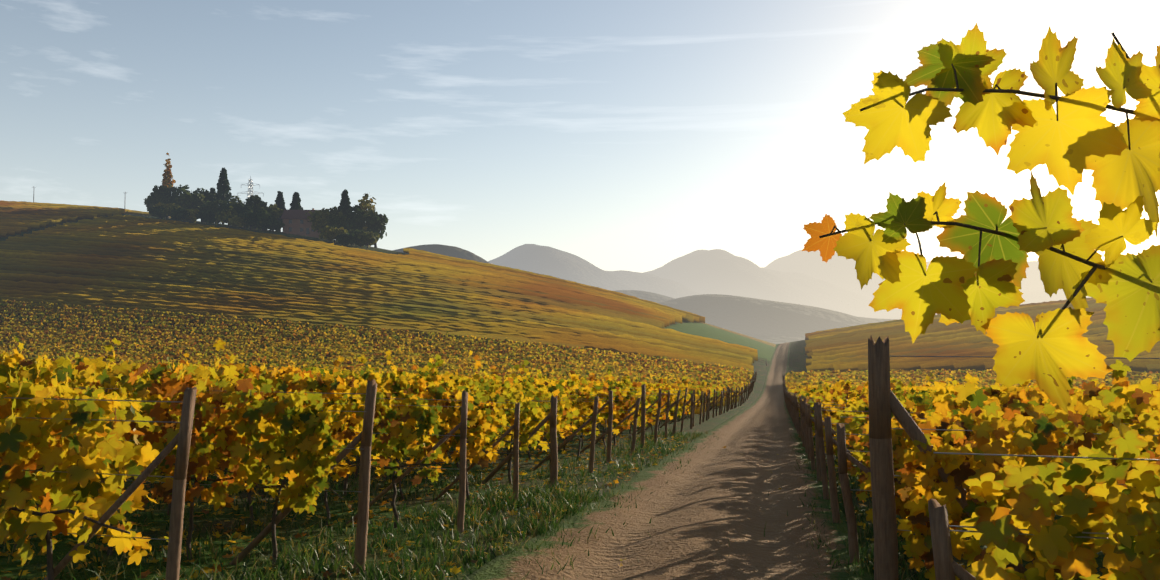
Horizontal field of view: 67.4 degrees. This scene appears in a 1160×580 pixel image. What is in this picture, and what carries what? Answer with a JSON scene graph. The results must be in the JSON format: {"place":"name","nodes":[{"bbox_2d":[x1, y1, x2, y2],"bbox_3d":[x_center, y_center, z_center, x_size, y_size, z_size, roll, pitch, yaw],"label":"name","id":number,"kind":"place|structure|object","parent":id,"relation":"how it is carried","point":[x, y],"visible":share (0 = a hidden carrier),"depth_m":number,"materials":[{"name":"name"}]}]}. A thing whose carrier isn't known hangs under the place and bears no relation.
{"place":"outdoors","nodes":[
{"label":"outdoors","id":0,"kind":"place"},
{"bbox_2d":[0,428,930,579],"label":"verge grass","id":1,"kind":"structure","parent":0,"point":[546,492],"depth_m":10.37,"materials":[{"name":"green plant"}]},
{"bbox_2d":[0,214,1146,579],"bbox_3d":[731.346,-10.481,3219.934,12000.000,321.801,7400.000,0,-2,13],"label":"ground","id":2,"kind":"structure","parent":0,"point":[794,298],"depth_m":168.09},
{"bbox_2d":[0,338,442,565],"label":"vines","id":3,"kind":"object","parent":2,"relation":"on","point":[287,421],"visible":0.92,"depth_m":8.12,"materials":[{"name":"yellow plant"}]},
{"bbox_2d":[240,176,263,202],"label":"power pylon","id":4,"kind":"object","parent":2,"relation":"on","point":[248,185],"visible":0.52,"depth_m":412.81,"materials":[{"name":"silver metal"}]},
{"bbox_2d":[0,337,600,468],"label":"vines","id":5,"kind":"object","parent":2,"relation":"on","point":[400,384],"visible":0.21,"depth_m":15.18,"materials":[{"name":"yellow plant"}]},
{"bbox_2d":[281,208,324,237],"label":"house","id":6,"kind":"structure","parent":2,"relation":"on","point":[295,222],"depth_m":292.02,"materials":[{"name":"brown"}]},
{"bbox_2d":[0,300,752,413],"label":"grapevines","id":7,"kind":"object","parent":2,"relation":"on","point":[142,338],"visible":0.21,"depth_m":144.14,"materials":[{"name":"yellow plant"}]},
{"bbox_2d":[0,299,753,394],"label":"vines","id":8,"kind":"object","parent":2,"relation":"on","point":[711,378],"visible":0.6,"depth_m":142.09,"materials":[{"name":"yellow plant"}]},
{"bbox_2d":[0,200,757,374],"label":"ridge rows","id":9,"kind":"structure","parent":2,"relation":"on","point":[116,258],"depth_m":201.88,"materials":[{"name":"plant"}]},
{"bbox_2d":[144,152,388,247],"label":"crest tree","id":10,"kind":"object","parent":9,"relation":"on","point":[174,205],"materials":[{"name":"green plant"}]},
{"bbox_2d":[142,354,697,434],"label":"vines","id":11,"kind":"object","parent":2,"relation":"on","point":[623,402],"visible":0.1,"depth_m":27.94,"materials":[{"name":"yellow plant"}]},
{"bbox_2d":[207,368,734,403],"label":"vines","id":12,"kind":"object","parent":2,"relation":"on","point":[710,387],"visible":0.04,"depth_m":61.25,"materials":[{"name":"yellow plant"}]},
{"bbox_2d":[0,432,982,579],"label":"fallen leaves","id":13,"kind":"object","parent":2,"relation":"on","point":[456,570],"visible":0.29,"depth_m":10.87,"materials":[{"name":"yellow plant"}]},
{"bbox_2d":[44,336,1026,579],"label":"trellis posts","id":14,"kind":"object","parent":2,"relation":"on","point":[884,402],"visible":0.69,"depth_m":8.16,"materials":[{"name":"brown wood"}]},
{"bbox_2d":[4,356,1159,539],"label":"trellis wires","id":15,"kind":"object","parent":14,"relation":"attached to","point":[809,399],"visible":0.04,"depth_m":6.31,"materials":[{"name":"grey metal"}]},
{"bbox_2d":[6,407,1087,579],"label":"vine trunks","id":16,"kind":"object","parent":2,"relation":"on","point":[50,573],"visible":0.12,"depth_m":10.58,"materials":[{"name":"brown wood"}]},
{"bbox_2d":[464,342,873,579],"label":"dirt track","id":17,"kind":"structure","parent":2,"relation":"on","point":[739,478],"depth_m":11.46,"materials":[{"name":"brown soil"}]},
{"bbox_2d":[790,378,1072,394],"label":"vines","id":18,"kind":"object","parent":2,"relation":"on","point":[801,390],"depth_m":52.30,"materials":[{"name":"yellow plant"}]},
{"bbox_2d":[784,369,1159,392],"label":"vines","id":19,"kind":"object","parent":2,"relation":"on","point":[789,383],"visible":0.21,"depth_m":126.35,"materials":[{"name":"yellow plant"}]},
{"bbox_2d":[796,373,1152,435],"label":"vines","id":20,"kind":"object","parent":2,"relation":"on","point":[846,392],"visible":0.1,"depth_m":25.51,"materials":[{"name":"yellow plant"}]},
{"bbox_2d":[789,369,1159,390],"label":"grapevines","id":21,"kind":"object","parent":2,"relation":"on","point":[1133,374],"visible":0.08,"depth_m":128.56,"materials":[{"name":"yellow plant"}]},
{"bbox_2d":[805,297,1159,372],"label":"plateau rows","id":22,"kind":"object","parent":2,"relation":"on","point":[843,349],"visible":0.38,"depth_m":173.88,"materials":[{"name":"plant"}]},
{"bbox_2d":[821,378,1155,502],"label":"vines","id":23,"kind":"object","parent":2,"relation":"on","point":[914,399],"visible":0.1,"depth_m":11.80,"materials":[{"name":"yellow plant"}]},
{"bbox_2d":[860,360,1159,579],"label":"vines","id":24,"kind":"object","parent":2,"relation":"on","point":[1037,495],"visible":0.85,"depth_m":6.00,"materials":[{"name":"yellow plant"}]},
{"bbox_2d":[0,0,1159,272],"label":"sky","id":25,"kind":"structure","parent":0,"point":[641,136],"materials":[{"name":"blue"}]},
{"bbox_2d":[754,357,811,366],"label":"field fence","id":26,"kind":"object","parent":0,"point":[791,361],"visible":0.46,"depth_m":170.53,"materials":[{"name":"brown wood"}]},
{"bbox_2d":[819,32,1151,337],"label":"vine branches","id":27,"kind":"object","parent":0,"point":[1095,266],"visible":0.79,"depth_m":1.23,"materials":[{"name":"brown plant"}]},
{"bbox_2d":[802,85,1128,342],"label":"leaves","id":28,"kind":"object","parent":27,"relation":"attached to","point":[1071,138],"visible":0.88,"depth_m":1.22,"materials":[{"name":"yellow plant"}]},
{"bbox_2d":[833,26,1156,414],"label":"leaves","id":29,"kind":"object","parent":27,"relation":"attached to","point":[1055,354],"visible":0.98,"depth_m":1.22,"materials":[{"name":"yellow plant"}]},
{"bbox_2d":[869,23,1159,361],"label":"leaves","id":30,"kind":"object","parent":27,"relation":"attached to","point":[1125,289],"visible":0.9,"depth_m":1.25,"materials":[{"name":"yellow plant"}]},
{"bbox_2d":[917,45,1159,252],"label":"leaves","id":31,"kind":"object","parent":27,"relation":"attached to","point":[992,117],"visible":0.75,"depth_m":1.23,"materials":[{"name":"yellow plant"}]}
]}

